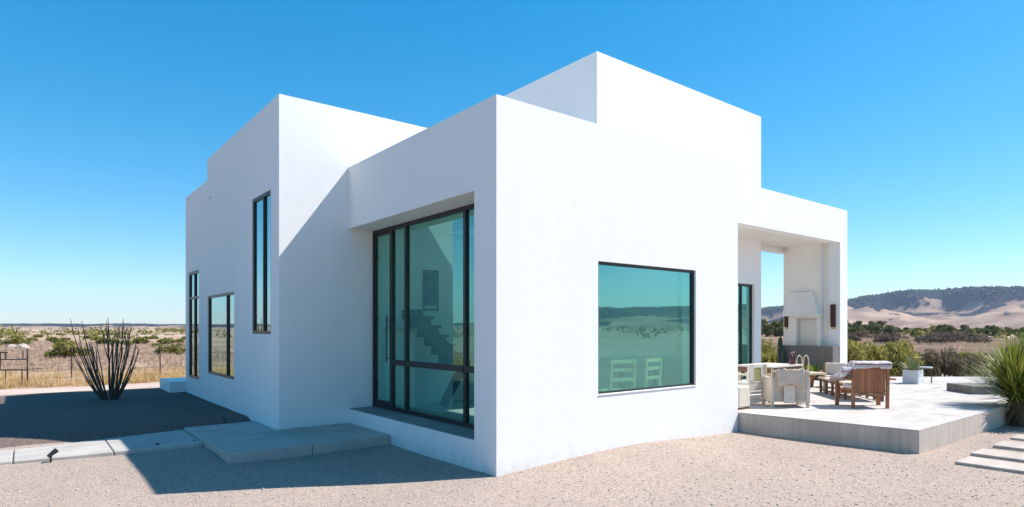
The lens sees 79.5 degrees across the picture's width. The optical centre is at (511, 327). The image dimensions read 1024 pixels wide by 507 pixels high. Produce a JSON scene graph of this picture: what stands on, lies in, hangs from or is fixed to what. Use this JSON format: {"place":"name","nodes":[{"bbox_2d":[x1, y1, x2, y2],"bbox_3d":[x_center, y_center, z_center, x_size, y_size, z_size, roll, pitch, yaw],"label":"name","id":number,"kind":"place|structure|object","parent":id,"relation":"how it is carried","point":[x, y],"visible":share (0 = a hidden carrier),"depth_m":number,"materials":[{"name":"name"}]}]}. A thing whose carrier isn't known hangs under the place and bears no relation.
{"place":"outdoors","nodes":[
{"label":"outdoors","id":0,"kind":"place"},
{"bbox_2d":[0,382,159,395],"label":"road","id":1,"kind":"structure","parent":0,"point":[66,389],"depth_m":17.31,"materials":[{"name":"beige concrete"}]},
{"bbox_2d":[0,340,185,370],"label":"plain grass","id":2,"kind":"structure","parent":0,"point":[101,351],"depth_m":33.95,"materials":[{"name":"beige plant"}]},
{"bbox_2d":[0,362,185,388],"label":"dry grass","id":3,"kind":"structure","parent":0,"point":[134,379],"depth_m":20.21,"materials":[{"name":"beige plant"}]},
{"bbox_2d":[0,430,202,464],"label":"path","id":4,"kind":"structure","parent":0,"point":[146,443],"depth_m":8.66,"materials":[{"name":"concrete"}]},
{"bbox_2d":[382,329,415,407],"bbox_3d":[-1.968,0.705,10.739,0.440,1.370,0.410,0,0,-38],"label":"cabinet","id":5,"kind":"object","parent":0,"point":[399,370],"visible":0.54,"depth_m":10.62,"materials":[{"name":"white wood"}]},
{"bbox_2d":[402,309,469,407],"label":"staircase","id":6,"kind":"structure","parent":0,"point":[444,350],"depth_m":10.63,"materials":[{"name":"black metal"}]},
{"bbox_2d":[0,328,1018,395],"bbox_3d":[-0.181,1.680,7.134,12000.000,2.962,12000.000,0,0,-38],"label":"ground","id":7,"kind":"structure","parent":0,"point":[178,335],"depth_m":38.80,"materials":[{"name":"soil"}]},
{"bbox_2d":[0,337,23,345],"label":"desert shrub","id":8,"kind":"object","parent":7,"relation":"on","point":[11,340],"visible":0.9,"depth_m":61.09,"materials":[{"name":"green plant"}]},
{"bbox_2d":[0,349,42,385],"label":"metal gate","id":9,"kind":"structure","parent":7,"relation":"on","point":[21,370],"depth_m":18.51,"materials":[{"name":"metal"}]},
{"bbox_2d":[15,343,29,348],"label":"boulder","id":10,"kind":"object","parent":7,"relation":"on","point":[22,344],"visible":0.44,"depth_m":51.86,"materials":[{"name":"white stone"}]},
{"bbox_2d":[17,338,32,344],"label":"desert shrub","id":11,"kind":"object","parent":7,"relation":"on","point":[26,341],"visible":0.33,"depth_m":63.14,"materials":[{"name":"green plant"}]},
{"bbox_2d":[26,337,38,340],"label":"desert shrub","id":12,"kind":"object","parent":7,"relation":"on","point":[33,339],"visible":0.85,"depth_m":80.17,"materials":[{"name":"green plant"}]},
{"bbox_2d":[45,336,68,342],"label":"desert shrub","id":13,"kind":"object","parent":7,"relation":"on","point":[52,339],"visible":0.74,"depth_m":68.73,"materials":[{"name":"green plant"}]},
{"bbox_2d":[55,342,74,346],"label":"desert shrub","id":14,"kind":"object","parent":7,"relation":"on","point":[60,343],"visible":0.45,"depth_m":55.94,"materials":[{"name":"green plant"}]},
{"bbox_2d":[54,341,75,343],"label":"desert shrub","id":15,"kind":"object","parent":7,"relation":"on","point":[67,342],"visible":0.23,"depth_m":58.69,"materials":[{"name":"green plant"}]},
{"bbox_2d":[44,344,88,357],"bbox_3d":[-26.042,1.427,35.907,2.157,1.081,1.977,0,0,-16],"label":"desert shrub","id":16,"kind":"object","parent":7,"relation":"on","point":[67,353],"visible":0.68,"depth_m":35.39,"materials":[{"name":"green plant"}]},
{"bbox_2d":[0,345,185,379],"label":"wire fence","id":17,"kind":"object","parent":7,"relation":"on","point":[107,362],"visible":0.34,"depth_m":21.00,"materials":[{"name":"metal"}]},
{"bbox_2d":[94,337,119,344],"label":"desert shrub","id":18,"kind":"object","parent":7,"relation":"on","point":[101,340],"visible":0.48,"depth_m":63.35,"materials":[{"name":"green plant"}]},
{"bbox_2d":[130,336,147,343],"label":"desert shrub","id":19,"kind":"object","parent":7,"relation":"on","point":[133,341],"visible":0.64,"depth_m":65.73,"materials":[{"name":"green plant"}]},
{"bbox_2d":[138,339,149,343],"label":"desert shrub","id":20,"kind":"object","parent":7,"relation":"on","point":[144,341],"visible":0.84,"depth_m":65.53,"materials":[{"name":"green plant"}]},
{"bbox_2d":[143,335,158,338],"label":"desert shrub","id":21,"kind":"object","parent":7,"relation":"on","point":[153,337],"visible":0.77,"depth_m":89.50,"materials":[{"name":"green plant"}]},
{"bbox_2d":[157,337,172,342],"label":"desert shrub","id":22,"kind":"object","parent":7,"relation":"on","point":[160,340],"visible":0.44,"depth_m":69.61,"materials":[{"name":"green plant"}]},
{"bbox_2d":[153,345,180,353],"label":"desert shrub","id":23,"kind":"object","parent":7,"relation":"on","point":[169,349],"visible":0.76,"depth_m":40.50,"materials":[{"name":"green plant"}]},
{"bbox_2d":[160,340,174,344],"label":"desert shrub","id":24,"kind":"object","parent":7,"relation":"on","point":[167,341],"visible":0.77,"depth_m":62.84,"materials":[{"name":"green plant"}]},
{"bbox_2d":[170,342,185,346],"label":"desert shrub","id":25,"kind":"object","parent":7,"relation":"on","point":[178,344],"visible":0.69,"depth_m":55.12,"materials":[{"name":"green plant"}]},
{"bbox_2d":[160,51,846,476],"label":"house","id":26,"kind":"structure","parent":7,"relation":"on","point":[560,229],"depth_m":9.94,"materials":[{"name":"white paint"}]},
{"bbox_2d":[189,270,198,379],"bbox_3d":[-7.496,-0.067,14.570,0.064,2.529,1.107,0,0,-38],"label":"window","id":27,"kind":"structure","parent":26,"relation":"in","point":[193,276],"depth_m":14.53,"materials":[{"name":"glass"}]},
{"bbox_2d":[208,292,233,378],"bbox_3d":[-5.936,0.153,12.603,0.064,1.679,2.141,0,0,-38],"label":"window","id":28,"kind":"structure","parent":26,"relation":"in","point":[221,306],"depth_m":12.65,"materials":[{"name":"clear glass"}]},
{"bbox_2d":[253,190,270,333],"bbox_3d":[-4.213,-1.072,10.431,0.064,2.349,1.032,0,0,-38],"label":"window","id":29,"kind":"structure","parent":26,"relation":"in","point":[262,204],"depth_m":10.47,"materials":[{"name":"glass"}]},
{"bbox_2d":[373,231,389,409],"bbox_3d":[-2.191,-0.125,10.386,0.097,2.960,0.584,0,0,-38],"label":"glass door","id":30,"kind":"structure","parent":26,"relation":"in","point":[378,403],"depth_m":10.59,"materials":[{"name":"black metal"}]},
{"bbox_2d":[423,270,437,310],"bbox_3d":[-1.503,-0.690,11.360,0.320,0.740,0.030,0,0,-38],"label":"picture","id":31,"kind":"object","parent":26,"relation":"attached to","point":[430,289],"visible":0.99,"depth_m":11.36,"materials":[{"name":"black metal"}]},
{"bbox_2d":[599,359,636,390],"bbox_3d":[1.500,0.925,9.031,0.460,0.931,0.498,0,0,-24],"label":"dining chair","id":32,"kind":"object","parent":26,"relation":"on","point":[612,370],"visible":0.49,"depth_m":8.82,"materials":[{"name":"white wood"}]},
{"bbox_2d":[599,364,657,387],"bbox_3d":[1.573,1.010,9.993,1.600,0.760,0.900,0,0,-38],"label":"dining table","id":33,"kind":"object","parent":26,"relation":"on","point":[604,367],"visible":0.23,"depth_m":10.12,"materials":[{"name":"white wood"}]},
{"bbox_2d":[619,358,661,388],"bbox_3d":[1.960,0.925,9.396,0.498,0.931,0.460,0,0,44],"label":"dining chair","id":34,"kind":"object","parent":26,"relation":"on","point":[647,377],"visible":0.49,"depth_m":9.26,"materials":[{"name":"white wood"}]},
{"bbox_2d":[598,261,693,393],"bbox_3d":[1.962,0.005,8.910,2.168,1.784,0.060,0,0,-38],"label":"window","id":35,"kind":"structure","parent":26,"relation":"in","point":[691,273],"depth_m":9.41,"materials":[{"name":"teal glass"}]},
{"bbox_2d":[738,284,751,378],"bbox_3d":[5.375,0.105,15.892,2.984,2.564,0.064,0,0,-38],"label":"window","id":36,"kind":"structure","parent":26,"relation":"in","point":[740,285],"depth_m":16.56,"materials":[{"name":"glass"}]},
{"bbox_2d":[784,306,787,328],"bbox_3d":[8.123,-0.307,18.189,0.090,0.685,0.120,0,0,-38],"label":"wall lamp","id":37,"kind":"object","parent":26,"relation":"attached to","point":[786,322],"visible":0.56,"depth_m":18.15,"materials":[{"name":"brown metal"}]},
{"bbox_2d":[830,304,835,328],"bbox_3d":[8.950,-0.307,17.148,0.090,0.685,0.120,0,0,-38],"label":"wall lamp","id":38,"kind":"object","parent":26,"relation":"attached to","point":[832,316],"visible":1,"depth_m":17.11,"materials":[{"name":"brown metal"}]},
{"bbox_2d":[0,324,1023,340],"bbox_3d":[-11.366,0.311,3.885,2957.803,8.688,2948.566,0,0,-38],"label":"desert scrub","id":39,"kind":"object","parent":7,"relation":"on","point":[10,331],"visible":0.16,"depth_m":125.64,"materials":[{"name":"green plant"}]},
{"bbox_2d":[761,323,773,335],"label":"juniper tree","id":40,"kind":"object","parent":7,"relation":"on","point":[766,327],"visible":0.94,"depth_m":133.66,"materials":[{"name":"green plant"}]},
{"bbox_2d":[769,320,783,336],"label":"juniper tree","id":41,"kind":"object","parent":7,"relation":"on","point":[776,323],"visible":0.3,"depth_m":140.23,"materials":[{"name":"green plant"}]},
{"bbox_2d":[772,327,781,336],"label":"juniper tree","id":42,"kind":"object","parent":7,"relation":"on","point":[776,331],"visible":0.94,"depth_m":135.33,"materials":[{"name":"green plant"}]},
{"bbox_2d":[773,327,783,336],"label":"juniper tree","id":43,"kind":"object","parent":7,"relation":"on","point":[781,329],"visible":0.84,"depth_m":135.50,"materials":[{"name":"green plant"}]},
{"bbox_2d":[849,327,857,332],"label":"juniper tree","id":44,"kind":"object","parent":7,"relation":"on","point":[852,329],"visible":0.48,"depth_m":125.28,"materials":[{"name":"green plant"}]},
{"bbox_2d":[847,334,861,341],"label":"brown shrub","id":45,"kind":"object","parent":7,"relation":"on","point":[853,336],"visible":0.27,"depth_m":64.78,"materials":[{"name":"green plant"}]},
{"bbox_2d":[847,330,869,337],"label":"brown shrub","id":46,"kind":"object","parent":7,"relation":"on","point":[861,334],"visible":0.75,"depth_m":99.31,"materials":[{"name":"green plant"}]},
{"bbox_2d":[850,321,869,333],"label":"juniper tree","id":47,"kind":"object","parent":7,"relation":"on","point":[860,323],"visible":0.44,"depth_m":146.71,"materials":[{"name":"green plant"}]},
{"bbox_2d":[862,324,875,334],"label":"juniper tree","id":48,"kind":"object","parent":7,"relation":"on","point":[869,327],"visible":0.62,"depth_m":152.17,"materials":[{"name":"green plant"}]},
{"bbox_2d":[870,325,881,333],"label":"juniper tree","id":49,"kind":"object","parent":7,"relation":"on","point":[877,329],"visible":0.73,"depth_m":157.79,"materials":[{"name":"green plant"}]},
{"bbox_2d":[871,332,888,338],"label":"brown shrub","id":50,"kind":"object","parent":7,"relation":"on","point":[879,334],"visible":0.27,"depth_m":82.15,"materials":[{"name":"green plant"}]},
{"bbox_2d":[876,321,886,330],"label":"juniper tree","id":51,"kind":"object","parent":7,"relation":"on","point":[883,323],"visible":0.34,"depth_m":203.56,"materials":[{"name":"green plant"}]},
{"bbox_2d":[872,336,896,343],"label":"brown shrub","id":52,"kind":"object","parent":7,"relation":"on","point":[883,339],"visible":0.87,"depth_m":62.41,"materials":[{"name":"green plant"}]},
{"bbox_2d":[763,333,1006,353],"bbox_3d":[23.934,1.102,43.820,0.148,1.498,48.102,0,0,-20],"label":"wire fence","id":53,"kind":"object","parent":7,"relation":"on","point":[929,344],"visible":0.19,"depth_m":36.02,"materials":[{"name":"metal"}]},
{"bbox_2d":[761,336,1023,355],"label":"field grass","id":54,"kind":"structure","parent":7,"relation":"on","point":[968,347],"depth_m":53.93,"materials":[{"name":"beige plant"}]},
{"bbox_2d":[912,335,937,343],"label":"brown shrub","id":55,"kind":"object","parent":7,"relation":"on","point":[919,339],"visible":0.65,"depth_m":62.76,"materials":[{"name":"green plant"}]},
{"bbox_2d":[924,337,947,343],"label":"brown shrub","id":56,"kind":"object","parent":7,"relation":"on","point":[941,340],"visible":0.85,"depth_m":61.91,"materials":[{"name":"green plant"}]},
{"bbox_2d":[930,324,943,332],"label":"juniper tree","id":57,"kind":"object","parent":7,"relation":"on","point":[938,327],"visible":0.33,"depth_m":131.97,"materials":[{"name":"green plant"}]},
{"bbox_2d":[929,334,954,342],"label":"brown shrub","id":58,"kind":"object","parent":7,"relation":"on","point":[946,336],"visible":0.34,"depth_m":64.65,"materials":[{"name":"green plant"}]},
{"bbox_2d":[944,325,954,331],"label":"juniper tree","id":59,"kind":"object","parent":7,"relation":"on","point":[949,328],"visible":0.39,"depth_m":114.20,"materials":[{"name":"green plant"}]},
{"bbox_2d":[939,333,964,340],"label":"brown shrub","id":60,"kind":"object","parent":7,"relation":"on","point":[958,337],"visible":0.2,"depth_m":68.42,"materials":[{"name":"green plant"}]},
{"bbox_2d":[947,331,967,337],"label":"brown shrub","id":61,"kind":"object","parent":7,"relation":"on","point":[958,333],"visible":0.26,"depth_m":77.36,"materials":[{"name":"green plant"}]},
{"bbox_2d":[960,324,968,330],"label":"juniper tree","id":62,"kind":"object","parent":7,"relation":"on","point":[963,326],"visible":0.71,"depth_m":172.30,"materials":[{"name":"green plant"}]},
{"bbox_2d":[957,336,988,343],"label":"brown shrub","id":63,"kind":"object","parent":7,"relation":"on","point":[967,339],"visible":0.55,"depth_m":64.65,"materials":[{"name":"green plant"}]},
{"bbox_2d":[987,324,999,335],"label":"juniper tree","id":64,"kind":"object","parent":7,"relation":"on","point":[991,327],"visible":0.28,"depth_m":132.35,"materials":[{"name":"green plant"}]},
{"bbox_2d":[988,328,1000,335],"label":"juniper tree","id":65,"kind":"object","parent":7,"relation":"on","point":[993,331],"visible":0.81,"depth_m":130.15,"materials":[{"name":"green plant"}]},
{"bbox_2d":[0,373,1023,506],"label":"gravel yard","id":66,"kind":"structure","parent":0,"point":[174,485],"depth_m":7.05,"materials":[{"name":"beige gravel"}]},
{"bbox_2d":[47,448,58,462],"bbox_3d":[-5.960,1.686,7.983,0.066,0.238,0.130,0,0,32],"label":"spotlight","id":67,"kind":"object","parent":66,"relation":"on","point":[52,453],"visible":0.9,"depth_m":7.96,"materials":[{"name":"black metal"}]},
{"bbox_2d":[0,388,250,447],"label":"gravel bed","id":68,"kind":"object","parent":66,"relation":"on","point":[23,418],"visible":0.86,"depth_m":11.12,"materials":[{"name":"grey gravel"}]},
{"bbox_2d":[70,319,139,399],"bbox_3d":[-8.980,0.692,13.574,1.413,1.874,1.208,0,0,23],"label":"ocotillo","id":69,"kind":"object","parent":68,"relation":"on","point":[114,393],"visible":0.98,"depth_m":13.57,"materials":[{"name":"brown plant"}]},
{"bbox_2d":[184,421,389,463],"bbox_3d":[-3.576,1.774,9.585,2.266,0.352,2.820,0,0,-38],"label":"landing","id":70,"kind":"object","parent":66,"relation":"on","point":[242,442],"visible":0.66,"depth_m":8.88,"materials":[{"name":"concrete"}]},
{"bbox_2d":[761,345,776,362],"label":"hedge shrub","id":71,"kind":"object","parent":66,"relation":"on","point":[766,358],"visible":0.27,"depth_m":19.26,"materials":[{"name":"green plant"}]},
{"bbox_2d":[761,339,783,352],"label":"hedge shrub","id":72,"kind":"object","parent":66,"relation":"on","point":[769,344],"visible":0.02,"depth_m":20.27,"materials":[{"name":"green plant"}]},
{"bbox_2d":[847,339,867,362],"bbox_3d":[10.199,1.071,19.109,1.622,1.510,1.466,0,0,-12],"label":"hedge shrub","id":73,"kind":"object","parent":66,"relation":"on","point":[857,353],"visible":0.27,"depth_m":18.63,"materials":[{"name":"green plant"}]},
{"bbox_2d":[860,341,904,376],"bbox_3d":[11.461,1.097,19.247,1.480,1.452,1.637,0,0,25],"label":"hedge shrub","id":74,"kind":"object","parent":66,"relation":"on","point":[880,354],"visible":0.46,"depth_m":18.98,"materials":[{"name":"green plant"}]},
{"bbox_2d":[878,338,924,376],"bbox_3d":[12.136,1.069,19.356,1.496,1.504,1.470,0,0,-4],"label":"hedge shrub","id":75,"kind":"object","parent":66,"relation":"on","point":[903,357],"visible":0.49,"depth_m":18.96,"materials":[{"name":"green plant"}]},
{"bbox_2d":[918,346,959,376],"bbox_3d":[14.180,1.210,20.540,1.376,1.221,1.019,0,0,-6],"label":"dry shrub","id":76,"kind":"object","parent":66,"relation":"on","point":[949,351],"visible":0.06,"depth_m":20.38,"materials":[{"name":"brown plant"}]},
{"bbox_2d":[919,348,965,376],"bbox_3d":[13.905,1.227,19.882,1.377,1.181,1.019,0,0,-22],"label":"dry shrub","id":77,"kind":"object","parent":66,"relation":"on","point":[945,362],"visible":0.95,"depth_m":19.78,"materials":[{"name":"brown plant"}]},
{"bbox_2d":[944,353,979,376],"bbox_3d":[14.694,1.298,20.152,1.170,1.020,0.866,0,0,-16],"label":"dry shrub","id":78,"kind":"object","parent":66,"relation":"on","point":[969,357],"visible":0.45,"depth_m":19.97,"materials":[{"name":"brown plant"}]},
{"bbox_2d":[948,357,993,376],"bbox_3d":[14.945,1.368,20.084,1.180,0.871,1.140,0,0,14],"label":"dry shrub","id":79,"kind":"object","parent":66,"relation":"on","point":[967,369],"visible":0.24,"depth_m":19.84,"materials":[{"name":"brown plant"}]},
{"bbox_2d":[958,351,985,356],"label":"hedge shrub","id":80,"kind":"object","parent":66,"relation":"on","point":[963,353],"visible":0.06,"depth_m":24.79,"materials":[{"name":"green plant"}]},
{"bbox_2d":[953,329,1023,427],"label":"yucca","id":81,"kind":"object","parent":66,"relation":"on","point":[1008,371],"visible":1,"depth_m":10.92,"materials":[{"name":"green plant"}]},
{"bbox_2d":[979,352,997,362],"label":"dry shrub","id":82,"kind":"object","parent":66,"relation":"on","point":[980,358],"visible":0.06,"depth_m":21.13,"materials":[{"name":"brown plant"}]},
{"bbox_2d":[955,456,1023,473],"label":"stepping stone","id":83,"kind":"object","parent":66,"relation":"on","point":[998,465],"visible":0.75,"depth_m":7.70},
{"bbox_2d":[970,448,1023,462],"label":"stepping stone","id":84,"kind":"object","parent":66,"relation":"on","point":[1001,455],"visible":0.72,"depth_m":8.28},
{"bbox_2d":[993,441,1023,451],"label":"stepping stone","id":85,"kind":"object","parent":66,"relation":"on","point":[1011,445],"visible":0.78,"depth_m":8.91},
{"bbox_2d":[1010,434,1023,440],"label":"stepping stone","id":86,"kind":"object","parent":66,"relation":"on","point":[1019,437],"visible":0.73,"depth_m":9.56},
{"bbox_2d":[0,287,1023,327],"bbox_3d":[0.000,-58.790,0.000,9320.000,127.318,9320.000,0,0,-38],"label":"hills","id":87,"kind":"structure","parent":0,"point":[936,308],"depth_m":1667.74,"materials":[{"name":"beige sand"}]},
{"bbox_2d":[761,285,1023,313],"bbox_3d":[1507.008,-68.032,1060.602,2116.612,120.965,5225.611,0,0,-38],"label":"hill forest","id":88,"kind":"object","parent":87,"relation":"on","point":[912,295],"visible":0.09,"depth_m":1842.32,"materials":[{"name":"green plant"}]},
{"bbox_2d":[0,0,1023,323],"label":"sky","id":89,"kind":"structure","parent":0,"point":[904,117],"materials":[{"name":"blue"}]},
{"bbox_2d":[650,355,681,386],"bbox_3d":[2.704,0.931,10.351,0.560,0.921,0.600,0,0,42],"label":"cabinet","id":90,"kind":"object","parent":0,"point":[672,369],"visible":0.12,"depth_m":10.53,"materials":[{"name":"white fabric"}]},
{"bbox_2d":[819,363,846,376],"bbox_3d":[7.656,1.125,14.551,0.697,0.576,0.518,0,0,30],"label":"cushion","id":91,"kind":"object","parent":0,"point":[830,369],"visible":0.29,"depth_m":14.66,"materials":[{"name":"white fabric"}]},
{"bbox_2d":[738,375,1009,453],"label":"patio","id":92,"kind":"structure","parent":0,"point":[926,415],"depth_m":10.03,"materials":[{"name":"concrete"}]},
{"bbox_2d":[738,385,749,409],"bbox_3d":[3.928,1.213,10.789,0.360,0.400,0.340,0,0,-38],"label":"ottoman","id":93,"kind":"object","parent":92,"relation":"on","point":[743,396],"visible":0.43,"depth_m":10.65,"materials":[{"name":"fabric"}]},
{"bbox_2d":[738,364,766,403],"bbox_3d":[4.409,1.043,11.489,0.460,0.742,0.490,0,0,-24],"label":"slatted chair","id":94,"kind":"object","parent":92,"relation":"on","point":[755,374],"visible":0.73,"depth_m":11.28,"materials":[{"name":"beige paint"}]},
{"bbox_2d":[738,363,802,402],"bbox_3d":[5.062,1.068,12.111,1.200,0.690,0.760,0,0,-38],"label":"dining table","id":95,"kind":"object","parent":92,"relation":"on","point":[744,367],"visible":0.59,"depth_m":11.96,"materials":[{"name":"beige paint"}]},
{"bbox_2d":[790,353,793,364],"bbox_3d":[5.503,0.608,12.102,0.070,0.230,0.072,0,0,-38],"label":"bottle","id":96,"kind":"object","parent":95,"relation":"on","point":[791,360],"visible":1,"depth_m":12.07,"materials":[{"name":"purple glass"}]},
{"bbox_2d":[774,337,784,374],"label":"cactus","id":97,"kind":"object","parent":92,"relation":"on","point":[781,353],"visible":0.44,"depth_m":17.74,"materials":[{"name":"green plant"}]},
{"bbox_2d":[761,369,809,407],"bbox_3d":[4.949,1.073,11.128,0.680,0.680,0.590,0,0,4],"label":"canvas armchair","id":98,"kind":"object","parent":92,"relation":"on","point":[773,392],"visible":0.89,"depth_m":10.90,"materials":[{"name":"beige fabric"}]},
{"bbox_2d":[774,368,804,386],"bbox_3d":[4.917,0.877,10.945,0.467,0.336,0.284,0,0,4],"label":"throw cloth","id":99,"kind":"object","parent":98,"relation":"hanging from","point":[790,376],"visible":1,"depth_m":10.81,"materials":[{"name":"beige fabric"}]},
{"bbox_2d":[789,355,826,392],"bbox_3d":[6.455,1.006,13.435,0.600,0.813,0.470,0,0,-23],"label":"hoop chair","id":100,"kind":"object","parent":92,"relation":"on","point":[815,373],"visible":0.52,"depth_m":13.38,"materials":[{"name":"brown wood"}]},
{"bbox_2d":[805,363,814,386],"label":"potted plant","id":101,"kind":"object","parent":92,"relation":"on","point":[812,377],"visible":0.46,"depth_m":14.74,"materials":[{"name":"green plant"}]},
{"bbox_2d":[812,364,820,379],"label":"potted plant","id":102,"kind":"object","parent":92,"relation":"on","point":[815,368],"visible":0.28,"depth_m":16.76,"materials":[{"name":"green plant"}]},
{"bbox_2d":[817,377,883,401],"bbox_3d":[6.918,1.248,12.631,0.608,0.330,1.812,0,0,8],"label":"slatted table","id":103,"kind":"object","parent":92,"relation":"on","point":[826,381],"visible":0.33,"depth_m":12.81,"materials":[{"name":"brown wood"}]},
{"bbox_2d":[835,367,895,408],"bbox_3d":[6.317,1.039,11.059,0.820,0.748,0.610,0,0,6],"label":"wooden armchair","id":104,"kind":"object","parent":92,"relation":"on","point":[867,380],"visible":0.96,"depth_m":10.80,"materials":[{"name":"brown wood"}]},
{"bbox_2d":[829,361,891,381],"bbox_3d":[6.233,0.791,11.022,0.843,0.411,0.542,0,0,6],"label":"blanket","id":105,"kind":"object","parent":104,"relation":"on","point":[844,371],"visible":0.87,"depth_m":10.80,"materials":[{"name":"white fabric"}]},
{"bbox_2d":[898,353,926,383],"bbox_3d":[10.187,1.031,15.624,0.940,0.764,0.807,0,0,8],"label":"planter","id":106,"kind":"object","parent":92,"relation":"on","point":[912,374],"visible":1,"depth_m":15.55,"materials":[{"name":"concrete"}]},
{"bbox_2d":[947,383,1001,393],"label":"concrete block","id":107,"kind":"structure","parent":92,"relation":"on","point":[956,387],"depth_m":13.30,"materials":[{"name":"grey concrete"}]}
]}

